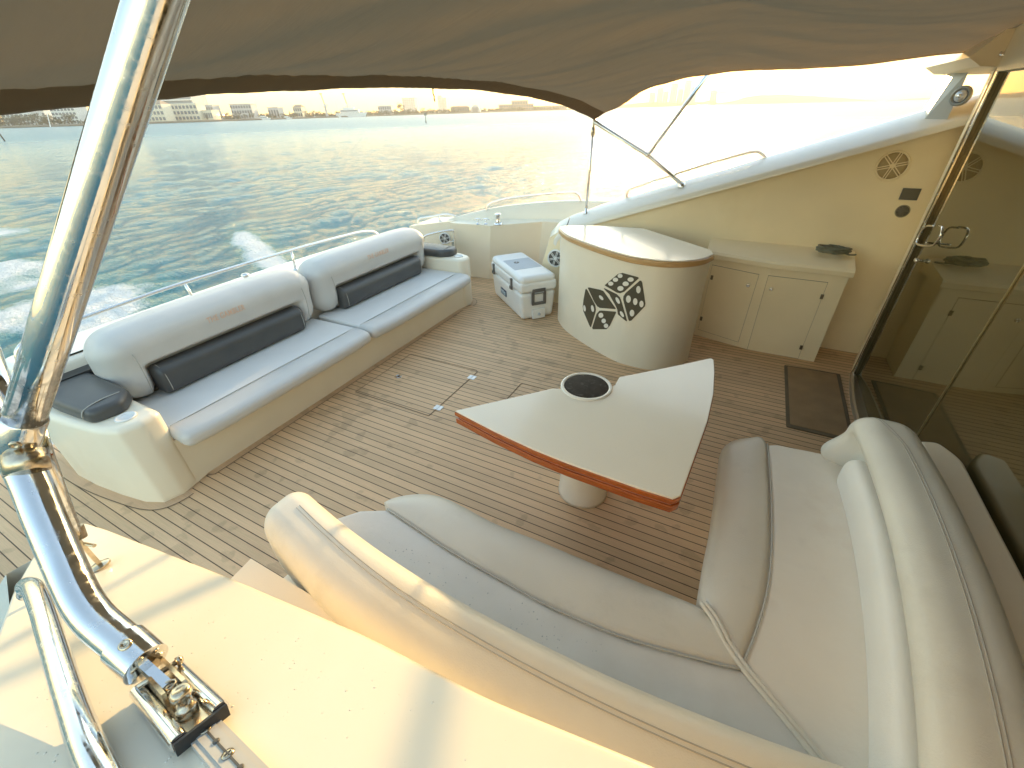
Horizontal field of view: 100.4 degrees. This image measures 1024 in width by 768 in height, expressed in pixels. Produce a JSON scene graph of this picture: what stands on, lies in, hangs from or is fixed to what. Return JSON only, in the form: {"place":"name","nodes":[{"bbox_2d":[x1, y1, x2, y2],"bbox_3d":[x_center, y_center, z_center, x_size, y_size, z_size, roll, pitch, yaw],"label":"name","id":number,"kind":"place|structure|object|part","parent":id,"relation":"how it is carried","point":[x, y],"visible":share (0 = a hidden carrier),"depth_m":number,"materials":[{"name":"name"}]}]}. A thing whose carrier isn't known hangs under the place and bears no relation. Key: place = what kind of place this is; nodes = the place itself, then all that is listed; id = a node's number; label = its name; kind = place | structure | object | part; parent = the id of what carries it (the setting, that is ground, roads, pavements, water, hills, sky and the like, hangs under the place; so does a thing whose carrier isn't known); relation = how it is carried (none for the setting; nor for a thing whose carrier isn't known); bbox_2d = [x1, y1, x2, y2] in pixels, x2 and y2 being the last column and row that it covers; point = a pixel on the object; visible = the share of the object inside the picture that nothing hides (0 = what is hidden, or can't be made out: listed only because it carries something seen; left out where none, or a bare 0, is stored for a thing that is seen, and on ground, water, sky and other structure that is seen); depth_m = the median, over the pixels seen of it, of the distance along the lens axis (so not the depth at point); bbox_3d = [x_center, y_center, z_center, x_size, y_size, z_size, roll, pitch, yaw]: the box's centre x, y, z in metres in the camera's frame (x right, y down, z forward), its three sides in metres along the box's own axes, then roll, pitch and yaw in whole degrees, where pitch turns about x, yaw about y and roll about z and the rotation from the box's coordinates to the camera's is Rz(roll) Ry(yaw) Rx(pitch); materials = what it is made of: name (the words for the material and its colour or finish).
{"place":"outdoors","nodes":[
{"label":"outdoors","id":0,"kind":"place"},
{"bbox_2d":[241,273,249,277],"bbox_3d":[-2.287,-0.892,3.684,0.068,0.131,0.068,15,36,23],"label":"deck bollard","id":1,"kind":"object","parent":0,"point":[245,275],"visible":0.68,"depth_m":3.64,"materials":[{"name":"silver metal"}]},
{"bbox_2d":[0,109,571,127],"bbox_3d":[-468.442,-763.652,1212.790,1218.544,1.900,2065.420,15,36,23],"label":"shore","id":2,"kind":"structure","parent":0,"point":[52,125],"depth_m":451.90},
{"bbox_2d":[0,115,8,125],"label":"shore tree","id":3,"kind":"object","parent":2,"relation":"on","point":[2,119],"visible":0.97,"depth_m":348.92,"materials":[{"name":"green plant"}]},
{"bbox_2d":[11,114,28,124],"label":"shore tree","id":4,"kind":"object","parent":2,"relation":"on","point":[16,119],"visible":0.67,"depth_m":354.29,"materials":[{"name":"brown plant"}]},
{"bbox_2d":[1,111,43,125],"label":"apartment block","id":5,"kind":"structure","parent":2,"relation":"on","point":[35,112],"depth_m":377.34,"materials":[{"name":"white"}]},
{"bbox_2d":[15,115,29,123],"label":"shore tree","id":6,"kind":"object","parent":2,"relation":"on","point":[18,117],"visible":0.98,"depth_m":351.22,"materials":[{"name":"green plant"}]},
{"bbox_2d":[27,115,43,124],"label":"shore tree","id":7,"kind":"object","parent":2,"relation":"on","point":[30,116],"visible":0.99,"depth_m":359.22,"materials":[{"name":"brown plant"}]},
{"bbox_2d":[41,110,55,123],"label":"apartment block","id":8,"kind":"structure","parent":2,"relation":"on","point":[45,113],"depth_m":403.77,"materials":[{"name":"white"}]},
{"bbox_2d":[60,114,72,123],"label":"shore tree","id":9,"kind":"object","parent":2,"relation":"on","point":[68,116],"visible":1,"depth_m":360.50,"materials":[{"name":"brown plant"}]},
{"bbox_2d":[60,114,74,123],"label":"shore tree","id":10,"kind":"object","parent":2,"relation":"on","point":[72,115],"visible":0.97,"depth_m":361.82,"materials":[{"name":"brown plant"}]},
{"bbox_2d":[50,107,87,123],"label":"apartment block","id":11,"kind":"structure","parent":2,"relation":"on","point":[80,113],"depth_m":387.63,"materials":[{"name":"white"}]},
{"bbox_2d":[150,100,176,121],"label":"hotel wing","id":12,"kind":"structure","parent":2,"relation":"on","point":[162,110],"depth_m":405.14,"materials":[{"name":"beige concrete"}]},
{"bbox_2d":[161,96,200,103],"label":"hotel tower","id":13,"kind":"structure","parent":2,"relation":"on","point":[194,99],"depth_m":449.03,"materials":[{"name":"beige concrete"}]},
{"bbox_2d":[171,103,205,120],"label":"hotel wing","id":14,"kind":"structure","parent":2,"relation":"on","point":[186,111],"depth_m":427.93,"materials":[{"name":"beige concrete"}]},
{"bbox_2d":[199,95,207,108],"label":"stair tower","id":15,"kind":"structure","parent":2,"relation":"on","point":[202,98],"depth_m":480.60,"materials":[{"name":"white concrete"}]},
{"bbox_2d":[202,110,220,119],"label":"building","id":16,"kind":"structure","parent":2,"relation":"on","point":[212,114],"depth_m":436.51,"materials":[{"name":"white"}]},
{"bbox_2d":[204,105,222,118],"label":"shore building","id":17,"kind":"structure","parent":2,"relation":"on","point":[212,107],"depth_m":464.63,"materials":[{"name":"beige concrete"}]},
{"bbox_2d":[229,103,258,118],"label":"shore building","id":18,"kind":"structure","parent":2,"relation":"on","point":[246,109],"depth_m":486.90,"materials":[{"name":"beige concrete"}]},
{"bbox_2d":[267,107,283,117],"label":"shore building","id":19,"kind":"structure","parent":2,"relation":"on","point":[275,111],"depth_m":519.78,"materials":[{"name":"beige"}]},
{"bbox_2d":[0,106,566,125],"bbox_3d":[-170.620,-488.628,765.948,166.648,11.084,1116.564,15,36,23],"label":"treeline","id":20,"kind":"object","parent":2,"relation":"on","point":[418,112],"visible":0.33,"depth_m":667.62,"materials":[{"name":"green plant"}]},
{"bbox_2d":[292,105,306,116],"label":"shore building","id":21,"kind":"structure","parent":2,"relation":"on","point":[299,109],"depth_m":544.21,"materials":[{"name":"beige concrete"}]},
{"bbox_2d":[319,93,327,115],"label":"crane mast","id":22,"kind":"object","parent":2,"relation":"on","point":[325,107],"visible":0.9,"depth_m":550.93,"materials":[{"name":"yellow metal"}]},
{"bbox_2d":[378,105,393,114],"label":"shore building","id":23,"kind":"structure","parent":2,"relation":"on","point":[384,108],"depth_m":672.01,"materials":[{"name":"beige concrete"}]},
{"bbox_2d":[396,103,404,110],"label":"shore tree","id":24,"kind":"object","parent":2,"relation":"on","point":[399,106],"visible":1,"depth_m":634.59,"materials":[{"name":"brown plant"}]},
{"bbox_2d":[402,98,417,111],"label":"tower block","id":25,"kind":"structure","parent":2,"relation":"on","point":[410,103],"depth_m":1685.60,"materials":[{"name":"beige concrete"}]},
{"bbox_2d":[437,96,442,111],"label":"tower block","id":26,"kind":"structure","parent":2,"relation":"on","point":[440,106],"depth_m":1783.22,"materials":[{"name":"beige concrete"}]},
{"bbox_2d":[442,98,447,111],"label":"tower block","id":27,"kind":"structure","parent":2,"relation":"on","point":[444,102],"depth_m":1797.88,"materials":[{"name":"beige concrete"}]},
{"bbox_2d":[450,106,469,112],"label":"warehouse","id":28,"kind":"structure","parent":2,"relation":"on","point":[463,108],"depth_m":792.53,"materials":[{"name":"white concrete"}]},
{"bbox_2d":[470,105,480,111],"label":"hangar","id":29,"kind":"structure","parent":2,"relation":"on","point":[475,108],"depth_m":818.45,"materials":[{"name":"grey"}]},
{"bbox_2d":[499,104,532,110],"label":"stadium hall","id":30,"kind":"structure","parent":2,"relation":"on","point":[525,106],"depth_m":994.49,"materials":[{"name":"beige concrete"}]},
{"bbox_2d":[512,100,527,103],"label":"stadium hall","id":31,"kind":"structure","parent":2,"relation":"on","point":[520,102],"depth_m":1032.44,"materials":[{"name":"beige"}]},
{"bbox_2d":[533,105,565,108],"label":"stadium hall","id":32,"kind":"structure","parent":2,"relation":"on","point":[562,107],"depth_m":1101.20,"materials":[{"name":"beige concrete"}]},
{"bbox_2d":[0,99,929,444],"bbox_3d":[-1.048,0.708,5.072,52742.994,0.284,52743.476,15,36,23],"label":"sea","id":33,"kind":"structure","parent":0,"point":[200,199],"depth_m":27.68,"materials":[{"name":"liquid"}]},
{"bbox_2d":[5,241,354,400],"bbox_3d":[0.269,0.577,3.583,7.100,2.345,7.200,15,36,23],"label":"yacht hull","id":34,"kind":"object","parent":33,"relation":"on","point":[77,364],"visible":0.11,"depth_m":2.93,"materials":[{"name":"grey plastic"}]},
{"bbox_2d":[14,230,377,359],"bbox_3d":[-2.283,-0.984,3.764,0.060,0.201,3.232,15,36,24],"label":"stern rail","id":35,"kind":"object","parent":34,"relation":"on","point":[123,303],"visible":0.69,"depth_m":3.42,"materials":[{"name":"silver metal"}]},
{"bbox_2d":[0,276,857,604],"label":"deck","id":36,"kind":"structure","parent":34,"relation":"on","point":[348,450],"depth_m":2.89,"materials":[{"name":"brown wood"}]},
{"bbox_2d":[47,228,472,501],"bbox_3d":[-1.612,-0.611,3.857,0.988,0.930,3.860,15,36,23],"label":"sofa","id":37,"kind":"object","parent":36,"relation":"on","point":[230,370],"visible":0.99,"depth_m":3.05,"materials":[{"name":"white leather"}]},
{"bbox_2d":[57,298,476,509],"bbox_3d":[-1.869,-0.289,4.220,1.398,0.001,3.956,15,36,23],"label":"margin board","id":38,"kind":"object","parent":36,"relation":"on","point":[71,475],"visible":0.87,"depth_m":2.89,"materials":[{"name":"brown wood"}]},
{"bbox_2d":[64,298,476,509],"bbox_3d":[-1.867,-0.288,4.219,1.404,0.001,3.966,15,36,23],"label":"margin caulking","id":39,"kind":"object","parent":36,"relation":"on","point":[241,456],"visible":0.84,"depth_m":2.91,"materials":[{"name":"brown rubber"}]},
{"bbox_2d":[0,524,653,767],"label":"bulwark","id":40,"kind":"object","parent":36,"relation":"on","point":[152,590],"visible":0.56,"depth_m":0.55,"materials":[{"name":"beige plastic"}]},
{"bbox_2d":[14,577,123,767],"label":"side handrail","id":41,"kind":"object","parent":40,"relation":"on","point":[86,742],"visible":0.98,"depth_m":0.56,"materials":[{"name":"silver metal"}]},
{"bbox_2d":[0,0,190,692],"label":"canopy support","id":42,"kind":"object","parent":40,"relation":"on","point":[137,56],"visible":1,"depth_m":0.56,"materials":[{"name":"silver metal"}]},
{"bbox_2d":[191,720,268,767],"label":"sliding track","id":43,"kind":"structure","parent":40,"relation":"attached to","point":[220,744],"depth_m":0.47,"materials":[{"name":"silver metal"}]},
{"bbox_2d":[129,656,230,756],"bbox_3d":[-0.426,0.393,0.539,0.176,0.083,0.061,16,37,25],"label":"slide car","id":44,"kind":"object","parent":43,"relation":"attached to","point":[185,710],"visible":0.98,"depth_m":0.51,"materials":[{"name":"silver metal"}]},
{"bbox_2d":[35,597,570,766],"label":"water drops","id":45,"kind":"object","parent":40,"relation":"on","point":[233,705],"visible":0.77,"depth_m":0.53,"materials":[{"name":"beige"}]},
{"bbox_2d":[357,354,477,415],"bbox_3d":[-0.805,-0.023,3.761,0.815,0.008,0.759,15,36,23],"label":"deck hatch","id":46,"kind":"object","parent":36,"relation":"on","point":[440,407],"visible":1,"depth_m":3.69,"materials":[{"name":"teak plank"},{"name":"stainless steel"}]},
{"bbox_2d":[409,200,614,278],"bbox_3d":[0.186,-2.004,5.961,3.016,1.120,0.961,8,34,14],"label":"quarter bulwark","id":47,"kind":"object","parent":36,"relation":"on","point":[526,228],"visible":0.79,"depth_m":5.71,"materials":[{"name":"white plastic"}]},
{"bbox_2d":[416,213,455,223],"bbox_3d":[-1.040,-2.253,5.829,0.572,0.148,0.053,3,33,6],"label":"quarter rail","id":48,"kind":"object","parent":47,"relation":"on","point":[438,215],"visible":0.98,"depth_m":5.80,"materials":[{"name":"silver metal"}]},
{"bbox_2d":[423,229,456,248],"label":"handrail","id":49,"kind":"structure","parent":47,"relation":"attached to","point":[452,241],"depth_m":5.61,"materials":[{"name":"silver metal"}]},
{"bbox_2d":[439,232,449,243],"bbox_3d":[-0.923,-1.993,5.847,0.159,0.159,0.015,2,33,5],"label":"speaker","id":50,"kind":"object","parent":47,"relation":"attached to","point":[444,237],"depth_m":5.84,"materials":[{"name":"grey plastic"}]},
{"bbox_2d":[493,213,502,224],"bbox_3d":[-0.182,-2.136,5.516,0.124,0.139,0.124,15,36,23],"label":"winch","id":51,"kind":"object","parent":47,"relation":"on","point":[498,221],"visible":1,"depth_m":5.50,"materials":[{"name":"silver metal"}]},
{"bbox_2d":[486,191,581,210],"bbox_3d":[0.272,-2.397,5.598,1.284,0.256,0.064,6,33,11],"label":"corner rail","id":52,"kind":"object","parent":47,"relation":"on","point":[551,193],"visible":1,"depth_m":5.55,"materials":[{"name":"silver metal"}]},
{"bbox_2d":[491,252,555,318],"bbox_3d":[0.112,-1.183,5.069,0.464,0.507,0.990,-13,34,-17],"label":"cooler","id":53,"kind":"object","parent":36,"relation":"on","point":[524,285],"visible":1,"depth_m":4.78,"materials":[{"name":"white plastic"}]},
{"bbox_2d":[455,358,714,511],"bbox_3d":[0.491,0.284,2.655,1.246,0.630,1.333,15,36,23],"label":"table","id":54,"kind":"object","parent":36,"relation":"on","point":[592,439],"visible":1,"depth_m":2.21,"materials":[{"name":"beige laminate"}]},
{"bbox_2d":[231,417,1023,767],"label":"corner lounge","id":55,"kind":"object","parent":36,"relation":"on","point":[861,597],"visible":0.96,"depth_m":1.44,"materials":[{"name":"beige leather"}]},
{"bbox_2d":[389,542,586,647],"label":"water drops","id":56,"kind":"object","parent":55,"relation":"on","point":[487,593],"visible":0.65,"depth_m":1.61,"materials":[{"name":"grey"}]},
{"bbox_2d":[558,225,714,369],"bbox_3d":[1.058,-0.895,4.134,0.804,0.990,1.516,-14,35,-19],"label":"bar counter","id":57,"kind":"object","parent":36,"relation":"on","point":[632,297],"visible":1,"depth_m":3.74,"materials":[{"name":"beige wood"}]},
{"bbox_2d":[542,93,980,352],"bbox_3d":[2.049,-1.615,4.226,3.936,2.238,0.510,15,36,23],"label":"bulwark","id":58,"kind":"object","parent":36,"relation":"on","point":[833,190],"visible":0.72,"depth_m":3.72,"materials":[{"name":"white plastic"}]},
{"bbox_2d":[547,249,559,266],"bbox_3d":[0.499,-1.444,4.910,0.201,0.201,0.028,15,36,23],"label":"wall speaker","id":59,"kind":"object","parent":58,"relation":"attached to","point":[553,259],"depth_m":4.91,"materials":[{"name":"grey plastic"}]},
{"bbox_2d":[583,75,708,213],"bbox_3d":[1.277,-2.284,4.212,1.114,1.220,0.232,23,40,33],"label":"canopy support","id":60,"kind":"object","parent":58,"relation":"attached to","point":[667,171],"visible":1,"depth_m":4.19,"materials":[{"name":"silver metal"}]},
{"bbox_2d":[0,0,1023,118],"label":"canopy","id":61,"kind":"object","parent":60,"relation":"on","point":[593,59],"visible":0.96,"depth_m":1.66,"materials":[{"name":"fabric"}]},
{"bbox_2d":[626,150,766,197],"bbox_3d":[1.765,-2.047,4.205,1.247,0.472,0.026,15,36,23],"label":"side handrail","id":62,"kind":"object","parent":58,"relation":"attached to","point":[761,153],"visible":0.99,"depth_m":4.12,"materials":[{"name":"silver metal"}]},
{"bbox_2d":[874,149,911,181],"bbox_3d":[3.004,-1.722,3.369,0.229,0.228,0.030,15,36,23],"label":"wall speaker","id":63,"kind":"object","parent":58,"relation":"attached to","point":[892,165],"depth_m":3.37,"materials":[{"name":"beige plastic"}]},
{"bbox_2d":[895,205,909,217],"bbox_3d":[3.163,-1.399,3.455,0.096,0.096,0.016,15,36,23],"label":"round vent","id":64,"kind":"object","parent":58,"relation":"attached to","point":[901,211],"visible":1,"depth_m":3.45,"materials":[{"name":"brown plastic"}]},
{"bbox_2d":[899,188,921,199],"bbox_3d":[3.165,-1.509,3.393,0.116,0.084,0.015,15,36,23],"label":"control panel","id":65,"kind":"object","parent":58,"relation":"attached to","point":[909,193],"visible":1,"depth_m":3.39,"materials":[{"name":"grey plastic"}]},
{"bbox_2d":[694,238,855,361],"bbox_3d":[2.375,-0.804,4.021,1.164,0.910,0.468,15,36,23],"label":"cabinet","id":66,"kind":"object","parent":36,"relation":"on","point":[778,299],"visible":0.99,"depth_m":3.85,"materials":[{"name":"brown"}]},
{"bbox_3d":[2.044,-0.761,4.079,0.411,0.688,0.010,24,41,34],"label":"door","id":67,"kind":"part","parent":66,"relation":"part of","materials":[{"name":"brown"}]},
{"bbox_3d":[2.451,-0.589,3.844,0.448,0.736,0.010,15,36,24],"label":"door","id":68,"kind":"part","parent":66,"relation":"part of","materials":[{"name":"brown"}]},
{"bbox_2d":[815,244,856,255],"bbox_3d":[2.749,-1.135,3.616,0.304,0.070,0.148,15,36,23],"label":"rope coil","id":69,"kind":"object","parent":66,"relation":"on","point":[833,249],"visible":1,"depth_m":3.59,"materials":[{"name":"grey fabric"}]},
{"bbox_2d":[784,365,850,437],"bbox_3d":[2.428,0.113,3.414,0.425,0.008,1.014,15,36,23],"label":"doormat","id":70,"kind":"object","parent":36,"relation":"on","point":[815,401],"visible":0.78,"depth_m":3.36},
{"bbox_2d":[851,23,1023,370],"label":"cabin pillar","id":71,"kind":"structure","parent":36,"relation":"on","point":[1003,51],"depth_m":2.78,"materials":[{"name":"grey"}]},
{"bbox_2d":[849,68,1023,578],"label":"glass door","id":72,"kind":"structure","parent":71,"relation":"attached to","point":[940,360],"depth_m":2.31,"materials":[{"name":"brown"}]},
{"bbox_2d":[949,85,972,105],"bbox_3d":[3.160,-2.031,3.009,0.036,0.124,0.124,-13,34,-17],"label":"round lamp","id":73,"kind":"object","parent":71,"relation":"attached to","point":[961,95],"visible":1,"depth_m":3.00,"materials":[{"name":"grey metal"}]},
{"bbox_2d":[259,116,270,119],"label":"motor yacht","id":74,"kind":"object","parent":33,"relation":"on","point":[263,117],"visible":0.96,"depth_m":473.24,"materials":[{"name":"white"}]},
{"bbox_2d":[335,107,366,116],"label":"motor yacht","id":75,"kind":"object","parent":33,"relation":"on","point":[350,111],"visible":0.95,"depth_m":567.21,"materials":[{"name":"white"}]},
{"bbox_2d":[1,55,989,120],"label":"sky","id":76,"kind":"structure","parent":0,"point":[909,78],"materials":[{"name":"white"}]},
{"bbox_2d":[569,100,716,108],"bbox_3d":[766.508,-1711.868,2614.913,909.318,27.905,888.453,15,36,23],"label":"hills","id":77,"kind":"structure","parent":0,"point":[654,104],"depth_m":2430.51,"materials":[{"name":"beige"}]},
{"bbox_2d":[649,92,655,102],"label":"skyscraper","id":78,"kind":"structure","parent":77,"relation":"on","point":[652,98],"depth_m":2479.77,"materials":[{"name":"beige"}]},
{"bbox_2d":[656,88,663,102],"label":"skyscraper","id":79,"kind":"structure","parent":77,"relation":"on","point":[660,95],"depth_m":2472.56,"materials":[{"name":"beige"}]},
{"bbox_2d":[662,91,668,102],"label":"skyscraper","id":80,"kind":"structure","parent":77,"relation":"on","point":[665,96],"depth_m":2480.41,"materials":[{"name":"beige"}]},
{"bbox_2d":[669,83,678,102],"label":"skyscraper","id":81,"kind":"structure","parent":77,"relation":"on","point":[673,92],"depth_m":2469.96,"materials":[{"name":"beige"}]},
{"bbox_2d":[676,89,683,102],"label":"skyscraper","id":82,"kind":"structure","parent":77,"relation":"on","point":[679,95],"depth_m":2478.69,"materials":[{"name":"beige"}]},
{"bbox_2d":[682,80,691,102],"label":"skyscraper","id":83,"kind":"structure","parent":77,"relation":"on","point":[687,89],"depth_m":2462.49,"materials":[{"name":"beige"}]},
{"bbox_2d":[689,87,695,102],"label":"skyscraper","id":84,"kind":"structure","parent":77,"relation":"on","point":[694,97],"depth_m":2480.17,"materials":[{"name":"beige"}]},
{"bbox_2d":[709,90,716,100],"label":"skyscraper","id":85,"kind":"structure","parent":77,"relation":"on","point":[712,96],"depth_m":2481.58,"materials":[{"name":"beige"}]},
{"bbox_2d":[712,80,731,103],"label":"gantry crane","id":86,"kind":"object","parent":77,"relation":"on","point":[716,92],"visible":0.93,"depth_m":2448.82,"materials":[{"name":"white metal"}]},
{"bbox_2d":[716,95,874,104],"bbox_3d":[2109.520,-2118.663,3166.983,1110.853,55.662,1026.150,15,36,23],"label":"hills","id":87,"kind":"structure","parent":0,"point":[765,99],"depth_m":3024.07,"materials":[{"name":"beige"}]},
{"bbox_2d":[886,94,976,100],"bbox_3d":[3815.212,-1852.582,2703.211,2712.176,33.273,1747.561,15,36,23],"label":"hills","id":88,"kind":"structure","parent":0,"point":[918,98],"depth_m":2632.82,"materials":[{"name":"beige"}]}
]}

